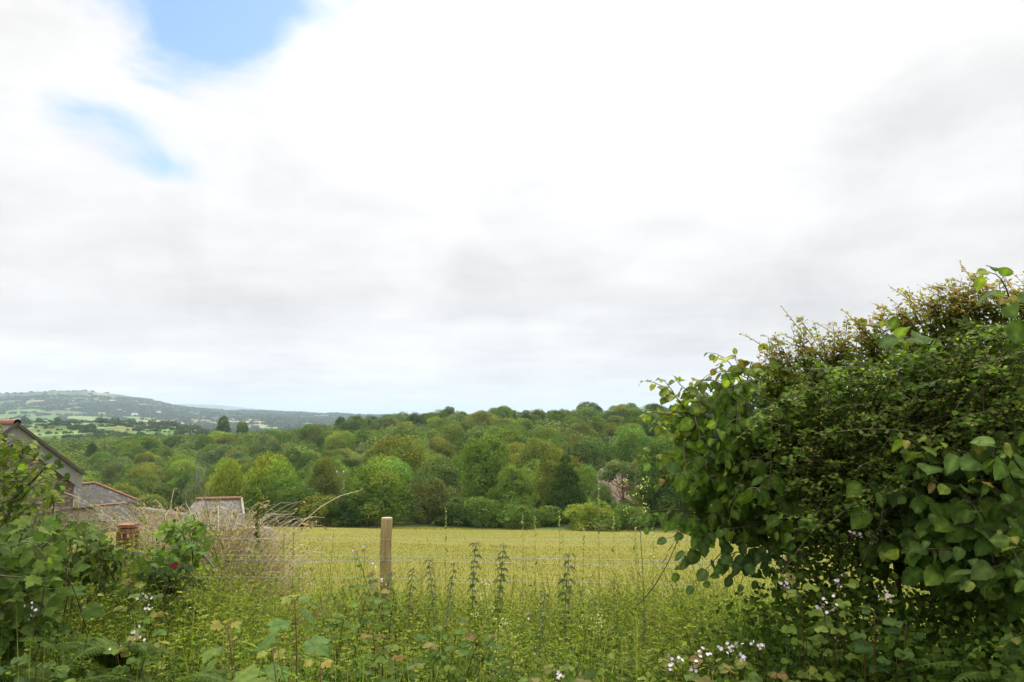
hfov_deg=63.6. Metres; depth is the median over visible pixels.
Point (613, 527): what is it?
seed stalk
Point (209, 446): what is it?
tree
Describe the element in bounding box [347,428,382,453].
tree
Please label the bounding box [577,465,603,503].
tree
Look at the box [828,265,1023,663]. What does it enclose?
hazel shrub
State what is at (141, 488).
tree
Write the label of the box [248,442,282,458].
tree
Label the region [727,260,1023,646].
hawthorn shrub
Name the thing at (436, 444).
tree
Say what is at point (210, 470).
tree
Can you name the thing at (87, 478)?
tree
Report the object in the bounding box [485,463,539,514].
tree
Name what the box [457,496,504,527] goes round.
tree
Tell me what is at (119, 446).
tree
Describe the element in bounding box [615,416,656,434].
tree
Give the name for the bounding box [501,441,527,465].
tree
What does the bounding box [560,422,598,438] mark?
tree
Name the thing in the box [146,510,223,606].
maple sapling
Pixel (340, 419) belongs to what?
tree
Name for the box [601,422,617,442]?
tree
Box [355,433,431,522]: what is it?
tree
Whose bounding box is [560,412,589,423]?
tree
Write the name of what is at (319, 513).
tree
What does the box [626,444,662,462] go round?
tree
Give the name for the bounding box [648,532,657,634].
seed stalk
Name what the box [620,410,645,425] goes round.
tree
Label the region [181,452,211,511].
tree
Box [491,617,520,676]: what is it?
flowering weed
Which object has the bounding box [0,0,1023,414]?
sky
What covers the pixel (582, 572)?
seed stalk
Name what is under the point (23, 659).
bramble
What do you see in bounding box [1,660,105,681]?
fern
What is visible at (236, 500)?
slate shed
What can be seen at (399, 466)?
tree
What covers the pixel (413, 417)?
tree
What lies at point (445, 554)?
seed stalk
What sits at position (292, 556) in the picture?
seed stalk
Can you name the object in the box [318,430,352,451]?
tree
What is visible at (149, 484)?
tree
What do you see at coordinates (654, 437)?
tree
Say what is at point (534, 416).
tree
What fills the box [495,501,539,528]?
tree
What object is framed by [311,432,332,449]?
tree
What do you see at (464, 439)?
tree
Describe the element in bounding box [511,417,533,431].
tree
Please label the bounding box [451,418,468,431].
tree
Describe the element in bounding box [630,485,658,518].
tree
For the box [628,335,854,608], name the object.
hazel shrub
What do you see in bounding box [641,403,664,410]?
tree
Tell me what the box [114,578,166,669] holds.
bramble
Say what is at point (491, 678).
undergrowth
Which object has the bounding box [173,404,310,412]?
hills
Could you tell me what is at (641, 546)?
flowering weed
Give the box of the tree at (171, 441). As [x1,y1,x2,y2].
[162,435,184,447]
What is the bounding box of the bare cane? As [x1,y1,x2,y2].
[637,518,685,604]
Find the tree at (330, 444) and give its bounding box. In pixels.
[322,435,349,452]
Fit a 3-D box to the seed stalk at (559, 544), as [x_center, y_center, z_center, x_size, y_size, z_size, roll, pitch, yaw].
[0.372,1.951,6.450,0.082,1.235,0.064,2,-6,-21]
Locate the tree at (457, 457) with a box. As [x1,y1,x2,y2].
[450,448,491,470]
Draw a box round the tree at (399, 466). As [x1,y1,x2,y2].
[351,453,416,516]
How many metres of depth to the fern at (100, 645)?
3.22 m
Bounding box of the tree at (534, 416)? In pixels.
[518,413,540,422]
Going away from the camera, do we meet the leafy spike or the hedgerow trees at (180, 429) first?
the leafy spike
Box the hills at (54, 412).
[0,391,515,439]
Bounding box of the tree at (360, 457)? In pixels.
[358,452,366,461]
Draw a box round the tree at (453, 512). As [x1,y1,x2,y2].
[432,496,474,525]
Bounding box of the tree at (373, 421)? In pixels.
[368,418,379,430]
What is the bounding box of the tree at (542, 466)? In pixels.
[533,445,583,514]
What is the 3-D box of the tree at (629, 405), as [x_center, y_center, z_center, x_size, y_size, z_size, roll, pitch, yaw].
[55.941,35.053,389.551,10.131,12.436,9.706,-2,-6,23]
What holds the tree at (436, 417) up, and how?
on the valley
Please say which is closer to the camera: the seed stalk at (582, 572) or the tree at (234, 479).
the seed stalk at (582, 572)
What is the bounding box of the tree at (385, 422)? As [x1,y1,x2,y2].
[378,416,396,429]
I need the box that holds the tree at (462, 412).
[448,410,468,419]
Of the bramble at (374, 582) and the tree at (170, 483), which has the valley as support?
the tree at (170, 483)
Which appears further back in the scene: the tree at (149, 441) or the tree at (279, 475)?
the tree at (149, 441)
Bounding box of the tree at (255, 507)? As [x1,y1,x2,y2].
[244,493,280,526]
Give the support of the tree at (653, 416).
on the valley
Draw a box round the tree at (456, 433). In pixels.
[429,423,464,444]
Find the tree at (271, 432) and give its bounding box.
[258,429,276,439]
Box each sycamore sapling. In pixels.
[199,618,265,681]
[251,647,298,681]
[253,594,331,681]
[302,658,332,681]
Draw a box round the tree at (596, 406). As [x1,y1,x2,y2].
[576,401,602,415]
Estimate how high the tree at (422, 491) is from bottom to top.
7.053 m
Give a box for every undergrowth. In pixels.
[0,560,1019,681]
[135,447,694,522]
[659,522,1023,681]
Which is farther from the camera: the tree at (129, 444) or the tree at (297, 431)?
the tree at (297, 431)
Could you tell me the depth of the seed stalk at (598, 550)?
5.70 m
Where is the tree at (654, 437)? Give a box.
[648,433,665,442]
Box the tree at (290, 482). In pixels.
[268,473,317,520]
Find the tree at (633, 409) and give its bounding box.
[629,407,639,412]
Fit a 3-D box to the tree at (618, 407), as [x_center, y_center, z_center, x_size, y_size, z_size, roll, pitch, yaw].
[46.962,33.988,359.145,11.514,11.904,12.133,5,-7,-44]
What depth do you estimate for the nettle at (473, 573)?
5.67 m
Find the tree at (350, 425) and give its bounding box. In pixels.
[336,420,367,430]
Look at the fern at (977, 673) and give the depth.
2.65 m
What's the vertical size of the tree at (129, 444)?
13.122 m
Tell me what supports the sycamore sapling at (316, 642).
on the verge
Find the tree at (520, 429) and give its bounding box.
[501,419,529,443]
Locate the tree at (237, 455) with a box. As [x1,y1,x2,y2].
[217,450,249,470]
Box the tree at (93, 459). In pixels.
[82,451,116,470]
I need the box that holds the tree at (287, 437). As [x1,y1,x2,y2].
[272,431,295,444]
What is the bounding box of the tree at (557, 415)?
[544,409,566,425]
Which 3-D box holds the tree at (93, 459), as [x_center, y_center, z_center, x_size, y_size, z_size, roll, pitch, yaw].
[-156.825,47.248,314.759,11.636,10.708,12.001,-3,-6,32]
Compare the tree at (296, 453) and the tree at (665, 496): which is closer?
the tree at (665, 496)
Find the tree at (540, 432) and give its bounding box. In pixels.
[531,426,560,457]
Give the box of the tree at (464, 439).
[452,432,483,455]
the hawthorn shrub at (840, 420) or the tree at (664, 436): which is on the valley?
the tree at (664, 436)
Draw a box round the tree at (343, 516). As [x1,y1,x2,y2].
[324,495,371,527]
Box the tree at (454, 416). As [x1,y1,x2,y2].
[445,413,470,422]
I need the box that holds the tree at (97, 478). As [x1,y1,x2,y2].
[82,470,101,482]
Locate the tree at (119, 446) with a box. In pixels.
[114,439,141,456]
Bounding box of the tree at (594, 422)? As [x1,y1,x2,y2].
[588,416,610,447]
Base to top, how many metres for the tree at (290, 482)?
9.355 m
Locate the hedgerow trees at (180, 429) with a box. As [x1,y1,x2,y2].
[5,416,253,439]
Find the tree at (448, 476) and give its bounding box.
[411,454,466,511]
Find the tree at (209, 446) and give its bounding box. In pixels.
[199,444,220,464]
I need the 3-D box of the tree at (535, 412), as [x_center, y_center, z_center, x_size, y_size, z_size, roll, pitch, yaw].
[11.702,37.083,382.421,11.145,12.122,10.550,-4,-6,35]
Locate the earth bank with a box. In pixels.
[593,468,632,502]
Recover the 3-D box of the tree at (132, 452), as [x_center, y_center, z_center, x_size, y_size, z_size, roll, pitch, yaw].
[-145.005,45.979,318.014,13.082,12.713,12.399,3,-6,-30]
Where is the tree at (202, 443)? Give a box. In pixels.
[193,433,212,454]
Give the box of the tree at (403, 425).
[395,421,415,430]
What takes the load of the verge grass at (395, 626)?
on the field
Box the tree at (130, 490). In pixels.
[110,481,142,500]
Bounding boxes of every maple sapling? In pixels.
[122,542,210,633]
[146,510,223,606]
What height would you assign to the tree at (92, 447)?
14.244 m
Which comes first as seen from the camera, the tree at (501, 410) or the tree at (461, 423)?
the tree at (461, 423)
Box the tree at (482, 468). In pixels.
[456,427,514,511]
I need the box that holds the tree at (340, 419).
[334,416,346,427]
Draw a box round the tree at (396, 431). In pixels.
[392,429,414,441]
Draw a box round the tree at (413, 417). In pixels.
[404,411,427,428]
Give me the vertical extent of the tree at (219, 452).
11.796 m
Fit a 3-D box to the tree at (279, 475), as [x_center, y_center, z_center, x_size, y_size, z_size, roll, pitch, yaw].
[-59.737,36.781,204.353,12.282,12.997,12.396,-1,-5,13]
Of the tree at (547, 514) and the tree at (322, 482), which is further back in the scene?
the tree at (322, 482)
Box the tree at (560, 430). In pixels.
[551,427,572,440]
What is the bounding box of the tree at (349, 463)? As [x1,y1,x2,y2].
[336,458,363,490]
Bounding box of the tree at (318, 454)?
[304,452,321,462]
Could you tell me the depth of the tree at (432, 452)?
190.93 m
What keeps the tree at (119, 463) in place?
on the valley
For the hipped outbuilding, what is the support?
on the field
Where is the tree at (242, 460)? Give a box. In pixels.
[228,457,254,470]
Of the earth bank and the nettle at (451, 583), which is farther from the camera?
the earth bank
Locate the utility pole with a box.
[336,471,350,496]
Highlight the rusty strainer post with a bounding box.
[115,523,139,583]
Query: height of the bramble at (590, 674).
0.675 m
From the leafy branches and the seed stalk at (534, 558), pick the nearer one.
the leafy branches
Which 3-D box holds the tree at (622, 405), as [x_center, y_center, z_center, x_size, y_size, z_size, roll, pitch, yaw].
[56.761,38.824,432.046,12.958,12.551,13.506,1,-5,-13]
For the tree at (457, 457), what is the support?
on the valley
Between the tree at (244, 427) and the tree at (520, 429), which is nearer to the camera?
the tree at (520, 429)
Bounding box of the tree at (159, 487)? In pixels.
[151,482,176,504]
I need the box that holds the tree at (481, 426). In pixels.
[465,424,494,436]
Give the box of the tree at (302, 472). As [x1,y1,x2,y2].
[294,459,315,480]
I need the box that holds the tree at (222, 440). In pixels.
[213,433,237,445]
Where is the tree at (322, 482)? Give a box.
[304,456,342,507]
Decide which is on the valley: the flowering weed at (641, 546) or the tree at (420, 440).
the tree at (420, 440)
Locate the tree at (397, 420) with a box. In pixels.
[375,413,405,429]
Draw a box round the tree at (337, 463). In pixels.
[305,456,350,489]
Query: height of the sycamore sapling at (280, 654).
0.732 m
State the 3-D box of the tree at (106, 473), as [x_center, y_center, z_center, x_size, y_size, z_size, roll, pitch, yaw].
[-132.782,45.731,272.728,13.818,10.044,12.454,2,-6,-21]
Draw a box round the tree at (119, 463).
[103,456,132,476]
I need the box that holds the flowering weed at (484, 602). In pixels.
[471,578,494,669]
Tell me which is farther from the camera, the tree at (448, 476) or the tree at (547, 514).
the tree at (448, 476)
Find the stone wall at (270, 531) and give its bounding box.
[245,526,272,536]
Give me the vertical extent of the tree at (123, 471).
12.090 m
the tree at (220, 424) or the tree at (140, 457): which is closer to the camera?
the tree at (140, 457)
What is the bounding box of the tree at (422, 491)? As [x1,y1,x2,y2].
[393,473,463,523]
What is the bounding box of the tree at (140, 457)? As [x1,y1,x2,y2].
[133,451,162,463]
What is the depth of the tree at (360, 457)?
232.38 m
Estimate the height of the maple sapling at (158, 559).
0.551 m
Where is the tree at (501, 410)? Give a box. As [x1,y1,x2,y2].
[487,405,513,420]
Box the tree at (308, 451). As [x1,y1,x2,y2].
[289,449,315,463]
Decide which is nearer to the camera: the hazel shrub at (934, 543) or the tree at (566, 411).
the hazel shrub at (934, 543)
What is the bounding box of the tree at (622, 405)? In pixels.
[609,403,625,410]
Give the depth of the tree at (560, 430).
257.40 m
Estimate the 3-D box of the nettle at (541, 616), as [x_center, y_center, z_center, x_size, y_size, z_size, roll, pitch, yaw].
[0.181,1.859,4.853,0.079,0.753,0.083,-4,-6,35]
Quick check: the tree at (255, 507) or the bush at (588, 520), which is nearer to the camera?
the bush at (588, 520)
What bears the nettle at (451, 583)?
on the verge
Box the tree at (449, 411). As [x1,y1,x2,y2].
[441,406,455,416]
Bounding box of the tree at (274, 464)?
[237,450,301,497]
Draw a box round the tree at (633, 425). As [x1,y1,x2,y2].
[610,422,643,454]
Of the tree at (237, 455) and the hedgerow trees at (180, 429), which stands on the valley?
the tree at (237, 455)
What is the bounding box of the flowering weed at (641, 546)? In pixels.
[621,474,657,650]
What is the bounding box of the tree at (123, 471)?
[114,461,140,482]
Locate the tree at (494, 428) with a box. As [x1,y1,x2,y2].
[481,423,524,442]
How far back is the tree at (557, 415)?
331.04 m
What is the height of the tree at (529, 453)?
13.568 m
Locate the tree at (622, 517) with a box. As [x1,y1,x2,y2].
[605,504,651,529]
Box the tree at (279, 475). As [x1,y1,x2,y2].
[253,467,296,487]
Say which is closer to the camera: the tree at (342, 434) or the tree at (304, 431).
the tree at (342, 434)
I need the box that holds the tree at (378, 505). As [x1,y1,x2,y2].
[339,460,416,525]
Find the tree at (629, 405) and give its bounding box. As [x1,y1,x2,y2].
[625,402,640,411]
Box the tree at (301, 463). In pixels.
[293,452,318,470]
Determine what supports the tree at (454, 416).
on the valley
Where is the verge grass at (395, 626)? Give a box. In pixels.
[0,468,992,681]
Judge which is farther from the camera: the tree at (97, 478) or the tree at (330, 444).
the tree at (330, 444)
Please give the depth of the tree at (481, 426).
284.58 m
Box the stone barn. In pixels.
[0,419,85,546]
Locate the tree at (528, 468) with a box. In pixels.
[519,458,558,507]
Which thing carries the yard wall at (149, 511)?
on the field
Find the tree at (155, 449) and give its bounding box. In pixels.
[149,444,172,456]
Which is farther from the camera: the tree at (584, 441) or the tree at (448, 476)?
the tree at (584, 441)
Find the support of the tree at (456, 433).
on the valley
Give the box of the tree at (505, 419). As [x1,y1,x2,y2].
[493,417,515,428]
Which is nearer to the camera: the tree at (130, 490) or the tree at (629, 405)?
the tree at (130, 490)
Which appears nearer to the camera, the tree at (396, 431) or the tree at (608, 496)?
the tree at (608, 496)
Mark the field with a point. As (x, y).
(513, 534)
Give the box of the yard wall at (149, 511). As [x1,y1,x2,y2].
[136,507,184,529]
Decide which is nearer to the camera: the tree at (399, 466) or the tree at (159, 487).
the tree at (399, 466)
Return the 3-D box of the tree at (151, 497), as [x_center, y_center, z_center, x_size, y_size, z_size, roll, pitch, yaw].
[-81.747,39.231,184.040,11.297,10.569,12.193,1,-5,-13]
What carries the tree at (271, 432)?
on the valley
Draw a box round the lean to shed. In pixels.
[93,502,135,531]
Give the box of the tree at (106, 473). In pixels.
[99,464,119,484]
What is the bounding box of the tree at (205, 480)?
[181,474,213,509]
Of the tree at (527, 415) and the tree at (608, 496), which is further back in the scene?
the tree at (527, 415)
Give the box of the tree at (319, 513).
[287,492,346,526]
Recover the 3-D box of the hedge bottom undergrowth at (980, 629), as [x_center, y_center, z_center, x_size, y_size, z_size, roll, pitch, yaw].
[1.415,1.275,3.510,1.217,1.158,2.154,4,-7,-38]
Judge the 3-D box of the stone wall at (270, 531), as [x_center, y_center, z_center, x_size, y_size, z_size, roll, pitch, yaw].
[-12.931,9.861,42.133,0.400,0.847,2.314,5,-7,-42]
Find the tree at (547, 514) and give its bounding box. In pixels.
[527,505,564,526]
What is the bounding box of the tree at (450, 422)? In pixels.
[438,419,464,444]
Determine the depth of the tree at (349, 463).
196.99 m
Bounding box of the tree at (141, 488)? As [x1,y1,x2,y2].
[110,478,150,501]
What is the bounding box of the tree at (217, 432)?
[202,430,233,445]
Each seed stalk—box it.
[279,525,285,588]
[291,527,295,600]
[322,528,334,635]
[442,507,447,607]
[519,515,525,626]
[530,516,538,631]
[554,512,563,614]
[580,530,586,628]
[593,481,603,636]
[611,514,616,619]
[633,527,643,651]
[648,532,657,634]
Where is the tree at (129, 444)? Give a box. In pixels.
[117,438,140,455]
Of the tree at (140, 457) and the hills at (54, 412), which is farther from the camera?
the hills at (54, 412)
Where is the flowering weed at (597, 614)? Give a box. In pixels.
[579,589,605,650]
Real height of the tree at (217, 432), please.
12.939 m
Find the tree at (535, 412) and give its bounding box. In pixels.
[528,409,546,420]
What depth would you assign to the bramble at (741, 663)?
2.98 m
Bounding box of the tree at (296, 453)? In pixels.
[272,447,303,468]
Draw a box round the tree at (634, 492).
[617,455,659,501]
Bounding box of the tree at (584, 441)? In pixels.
[557,430,608,473]
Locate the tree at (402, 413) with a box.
[394,411,408,419]
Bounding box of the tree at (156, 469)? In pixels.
[119,461,166,484]
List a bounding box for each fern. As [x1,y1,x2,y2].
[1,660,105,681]
[28,636,179,668]
[68,667,238,681]
[910,661,1023,681]
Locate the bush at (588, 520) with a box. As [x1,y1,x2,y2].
[562,500,624,531]
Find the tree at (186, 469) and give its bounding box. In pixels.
[162,458,203,482]
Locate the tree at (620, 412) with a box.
[601,409,632,424]
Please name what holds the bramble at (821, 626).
on the verge
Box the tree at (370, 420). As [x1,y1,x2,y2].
[360,415,378,428]
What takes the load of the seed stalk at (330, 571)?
on the verge
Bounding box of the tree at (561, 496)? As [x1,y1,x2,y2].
[541,454,592,524]
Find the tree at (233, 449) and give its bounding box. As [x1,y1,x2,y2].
[225,445,250,457]
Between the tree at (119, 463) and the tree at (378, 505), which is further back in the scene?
the tree at (119, 463)
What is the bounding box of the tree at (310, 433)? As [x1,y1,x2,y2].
[306,424,325,446]
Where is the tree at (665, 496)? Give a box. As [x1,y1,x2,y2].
[633,438,695,526]
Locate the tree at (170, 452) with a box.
[155,448,179,460]
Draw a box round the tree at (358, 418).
[345,414,367,430]
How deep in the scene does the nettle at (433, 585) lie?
5.37 m
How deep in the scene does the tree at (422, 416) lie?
409.02 m
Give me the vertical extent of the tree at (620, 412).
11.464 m
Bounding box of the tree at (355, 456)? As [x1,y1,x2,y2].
[344,454,359,465]
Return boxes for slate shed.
[176,496,245,535]
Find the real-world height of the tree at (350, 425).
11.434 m
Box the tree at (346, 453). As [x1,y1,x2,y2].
[331,447,358,460]
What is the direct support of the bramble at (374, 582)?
on the verge
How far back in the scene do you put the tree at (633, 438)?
190.59 m
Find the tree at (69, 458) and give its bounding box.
[61,454,77,466]
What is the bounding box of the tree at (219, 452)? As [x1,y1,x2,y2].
[199,444,233,463]
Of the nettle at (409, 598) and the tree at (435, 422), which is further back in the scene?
the tree at (435, 422)
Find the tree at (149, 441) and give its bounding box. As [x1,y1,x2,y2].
[139,435,159,450]
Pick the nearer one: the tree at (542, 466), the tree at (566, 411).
the tree at (542, 466)
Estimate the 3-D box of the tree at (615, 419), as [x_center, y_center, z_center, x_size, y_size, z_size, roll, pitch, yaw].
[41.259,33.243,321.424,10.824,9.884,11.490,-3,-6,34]
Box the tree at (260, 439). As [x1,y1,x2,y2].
[253,434,279,453]
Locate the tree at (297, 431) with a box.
[294,423,323,438]
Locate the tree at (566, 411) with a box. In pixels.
[557,408,570,419]
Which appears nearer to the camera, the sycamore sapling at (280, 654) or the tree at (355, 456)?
the sycamore sapling at (280, 654)
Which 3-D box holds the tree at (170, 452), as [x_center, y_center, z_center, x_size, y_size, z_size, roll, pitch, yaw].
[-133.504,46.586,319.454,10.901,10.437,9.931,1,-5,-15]
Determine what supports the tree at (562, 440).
on the valley
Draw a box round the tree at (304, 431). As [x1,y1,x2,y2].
[298,423,323,443]
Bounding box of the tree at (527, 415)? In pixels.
[517,410,536,424]
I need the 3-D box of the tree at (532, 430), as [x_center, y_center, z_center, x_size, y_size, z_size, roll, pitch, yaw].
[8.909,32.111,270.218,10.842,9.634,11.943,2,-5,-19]
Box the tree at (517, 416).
[503,407,518,418]
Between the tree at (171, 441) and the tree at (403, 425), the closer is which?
the tree at (403, 425)
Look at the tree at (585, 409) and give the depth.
373.99 m
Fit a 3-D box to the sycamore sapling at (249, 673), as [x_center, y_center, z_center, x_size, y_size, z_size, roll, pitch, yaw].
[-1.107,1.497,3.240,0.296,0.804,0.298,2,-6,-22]
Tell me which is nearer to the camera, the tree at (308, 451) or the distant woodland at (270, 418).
the tree at (308, 451)
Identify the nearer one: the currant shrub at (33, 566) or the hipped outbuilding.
the currant shrub at (33, 566)
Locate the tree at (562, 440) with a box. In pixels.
[555,434,574,455]
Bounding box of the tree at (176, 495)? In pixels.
[152,482,185,512]
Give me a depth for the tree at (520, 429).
255.35 m
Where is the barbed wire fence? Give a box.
[139,517,909,619]
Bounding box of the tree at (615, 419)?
[603,415,623,430]
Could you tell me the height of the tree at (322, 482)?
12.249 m
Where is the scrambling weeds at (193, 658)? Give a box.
[0,490,1020,681]
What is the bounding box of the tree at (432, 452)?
[422,449,446,466]
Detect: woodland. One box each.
[0,390,468,432]
[41,408,669,480]
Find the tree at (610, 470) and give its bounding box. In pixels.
[598,455,647,522]
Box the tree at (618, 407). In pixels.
[608,406,629,414]
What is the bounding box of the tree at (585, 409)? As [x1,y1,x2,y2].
[571,406,602,418]
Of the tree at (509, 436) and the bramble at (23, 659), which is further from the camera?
the tree at (509, 436)
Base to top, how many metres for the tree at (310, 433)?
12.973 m
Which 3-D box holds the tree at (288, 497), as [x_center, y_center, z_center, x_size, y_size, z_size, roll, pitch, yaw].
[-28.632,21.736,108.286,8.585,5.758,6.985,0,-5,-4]
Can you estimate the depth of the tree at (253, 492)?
109.50 m
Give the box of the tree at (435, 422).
[427,416,451,429]
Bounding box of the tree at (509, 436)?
[487,428,528,445]
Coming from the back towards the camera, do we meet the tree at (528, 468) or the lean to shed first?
the tree at (528, 468)
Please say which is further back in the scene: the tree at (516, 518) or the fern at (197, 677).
the tree at (516, 518)
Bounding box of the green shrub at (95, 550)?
[8,514,165,621]
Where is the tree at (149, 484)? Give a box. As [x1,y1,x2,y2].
[121,465,161,492]
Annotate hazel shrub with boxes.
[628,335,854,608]
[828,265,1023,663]
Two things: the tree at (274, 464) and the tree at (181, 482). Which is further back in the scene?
the tree at (181, 482)
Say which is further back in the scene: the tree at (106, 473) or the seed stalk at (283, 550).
the tree at (106, 473)
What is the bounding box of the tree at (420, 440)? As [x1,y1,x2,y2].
[413,437,422,447]
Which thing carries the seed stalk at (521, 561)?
on the verge
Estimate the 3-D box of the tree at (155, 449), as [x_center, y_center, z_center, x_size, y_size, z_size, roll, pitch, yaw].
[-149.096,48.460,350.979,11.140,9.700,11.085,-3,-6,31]
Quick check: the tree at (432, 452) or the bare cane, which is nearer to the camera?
the bare cane
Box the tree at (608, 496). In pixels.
[591,483,616,519]
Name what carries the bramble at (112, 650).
on the verge
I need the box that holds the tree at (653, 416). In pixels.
[646,413,663,424]
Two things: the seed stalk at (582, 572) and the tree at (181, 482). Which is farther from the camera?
the tree at (181, 482)
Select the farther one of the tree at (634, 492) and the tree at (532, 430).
the tree at (532, 430)
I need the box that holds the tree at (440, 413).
[425,409,448,420]
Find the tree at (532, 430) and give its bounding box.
[527,424,554,439]
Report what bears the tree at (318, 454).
on the valley
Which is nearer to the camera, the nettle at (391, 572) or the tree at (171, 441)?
the nettle at (391, 572)
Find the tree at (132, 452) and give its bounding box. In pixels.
[119,444,153,462]
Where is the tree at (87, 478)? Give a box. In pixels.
[82,475,96,481]
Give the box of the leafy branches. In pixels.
[0,423,69,528]
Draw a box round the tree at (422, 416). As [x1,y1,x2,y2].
[418,413,438,419]
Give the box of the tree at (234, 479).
[198,455,248,496]
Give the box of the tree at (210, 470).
[199,462,227,478]
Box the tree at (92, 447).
[85,439,98,463]
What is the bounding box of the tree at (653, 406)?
[648,402,667,411]
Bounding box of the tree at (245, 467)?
[233,460,255,487]
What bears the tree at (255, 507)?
on the valley
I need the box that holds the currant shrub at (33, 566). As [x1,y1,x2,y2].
[0,514,105,679]
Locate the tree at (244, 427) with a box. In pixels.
[236,420,249,433]
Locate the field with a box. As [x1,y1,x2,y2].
[68,525,929,640]
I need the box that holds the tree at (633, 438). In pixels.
[610,426,654,461]
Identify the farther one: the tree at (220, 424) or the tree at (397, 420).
the tree at (220, 424)
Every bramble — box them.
[0,601,69,681]
[103,625,170,681]
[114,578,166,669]
[306,585,388,681]
[341,541,402,673]
[353,611,542,681]
[412,616,503,681]
[518,663,598,681]
[661,640,817,681]
[779,573,863,681]
[845,529,926,681]
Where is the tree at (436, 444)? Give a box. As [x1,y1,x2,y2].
[410,435,456,462]
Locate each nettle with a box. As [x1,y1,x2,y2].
[377,571,395,621]
[403,567,417,646]
[423,557,438,636]
[442,562,458,647]
[464,542,482,643]
[488,543,511,632]
[535,594,548,671]
[558,552,575,652]
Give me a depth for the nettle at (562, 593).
5.46 m
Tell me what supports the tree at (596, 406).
on the valley
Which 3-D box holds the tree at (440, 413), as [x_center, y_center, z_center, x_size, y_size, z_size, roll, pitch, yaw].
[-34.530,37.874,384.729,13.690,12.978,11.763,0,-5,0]
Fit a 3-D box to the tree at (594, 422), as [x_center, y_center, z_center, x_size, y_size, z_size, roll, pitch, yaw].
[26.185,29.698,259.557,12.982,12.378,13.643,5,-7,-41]
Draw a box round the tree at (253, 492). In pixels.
[239,479,289,526]
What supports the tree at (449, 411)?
on the valley
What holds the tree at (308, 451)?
on the valley
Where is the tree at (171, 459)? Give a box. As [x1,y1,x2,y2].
[161,453,196,479]
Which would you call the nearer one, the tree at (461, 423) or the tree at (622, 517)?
the tree at (622, 517)
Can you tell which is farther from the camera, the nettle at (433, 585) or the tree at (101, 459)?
the tree at (101, 459)
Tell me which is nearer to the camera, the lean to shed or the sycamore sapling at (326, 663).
the sycamore sapling at (326, 663)
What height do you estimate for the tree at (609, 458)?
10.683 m
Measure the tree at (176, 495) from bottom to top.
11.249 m
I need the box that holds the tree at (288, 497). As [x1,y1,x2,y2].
[261,485,320,526]
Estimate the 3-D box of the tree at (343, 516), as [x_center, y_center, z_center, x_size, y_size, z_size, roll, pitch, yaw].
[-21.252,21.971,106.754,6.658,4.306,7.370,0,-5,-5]
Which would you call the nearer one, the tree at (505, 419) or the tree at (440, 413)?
the tree at (505, 419)
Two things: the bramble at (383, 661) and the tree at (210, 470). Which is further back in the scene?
the tree at (210, 470)
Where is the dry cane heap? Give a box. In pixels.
[64,482,362,626]
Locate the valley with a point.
(562, 526)
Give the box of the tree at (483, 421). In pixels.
[462,411,499,433]
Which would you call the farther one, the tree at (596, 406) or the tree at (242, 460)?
the tree at (596, 406)
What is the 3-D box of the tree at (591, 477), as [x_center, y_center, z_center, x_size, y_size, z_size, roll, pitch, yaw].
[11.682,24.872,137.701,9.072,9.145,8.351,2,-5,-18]
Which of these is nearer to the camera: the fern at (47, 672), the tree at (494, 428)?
the fern at (47, 672)
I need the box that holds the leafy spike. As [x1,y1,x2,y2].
[253,486,262,570]
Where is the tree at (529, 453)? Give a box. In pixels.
[510,436,568,509]
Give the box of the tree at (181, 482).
[163,472,203,509]
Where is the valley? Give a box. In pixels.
[135,447,1010,530]
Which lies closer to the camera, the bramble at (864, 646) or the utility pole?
the bramble at (864, 646)
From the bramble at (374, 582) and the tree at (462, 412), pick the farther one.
the tree at (462, 412)
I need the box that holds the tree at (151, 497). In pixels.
[135,493,174,513]
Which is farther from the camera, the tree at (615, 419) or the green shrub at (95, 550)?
the tree at (615, 419)
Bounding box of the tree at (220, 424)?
[215,415,230,434]
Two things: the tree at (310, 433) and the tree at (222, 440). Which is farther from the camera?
the tree at (222, 440)
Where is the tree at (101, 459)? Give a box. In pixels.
[88,455,118,478]
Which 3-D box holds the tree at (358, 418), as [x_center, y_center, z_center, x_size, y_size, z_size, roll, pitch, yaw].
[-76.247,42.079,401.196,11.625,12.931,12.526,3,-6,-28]
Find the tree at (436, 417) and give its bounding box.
[425,416,439,426]
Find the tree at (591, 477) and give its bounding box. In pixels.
[573,463,607,502]
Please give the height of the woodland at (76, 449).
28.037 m
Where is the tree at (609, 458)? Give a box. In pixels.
[571,441,613,469]
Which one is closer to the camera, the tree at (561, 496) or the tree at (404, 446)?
the tree at (561, 496)
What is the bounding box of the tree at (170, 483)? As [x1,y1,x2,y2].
[160,477,184,499]
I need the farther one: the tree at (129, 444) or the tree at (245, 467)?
the tree at (129, 444)
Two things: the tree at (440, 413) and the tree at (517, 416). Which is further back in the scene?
the tree at (517, 416)
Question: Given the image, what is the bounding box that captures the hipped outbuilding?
[72,481,139,529]
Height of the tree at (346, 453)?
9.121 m
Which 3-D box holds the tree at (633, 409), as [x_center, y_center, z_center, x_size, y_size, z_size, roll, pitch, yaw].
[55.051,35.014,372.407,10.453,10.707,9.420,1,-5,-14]
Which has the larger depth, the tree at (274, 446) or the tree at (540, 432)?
the tree at (274, 446)
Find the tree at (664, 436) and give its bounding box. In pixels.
[654,429,675,450]
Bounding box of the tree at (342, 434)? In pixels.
[324,429,358,450]
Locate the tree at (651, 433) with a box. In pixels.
[644,419,670,444]
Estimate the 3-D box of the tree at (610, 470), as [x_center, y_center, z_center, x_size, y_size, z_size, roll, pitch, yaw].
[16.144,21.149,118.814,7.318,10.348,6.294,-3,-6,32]
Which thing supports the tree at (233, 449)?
on the valley

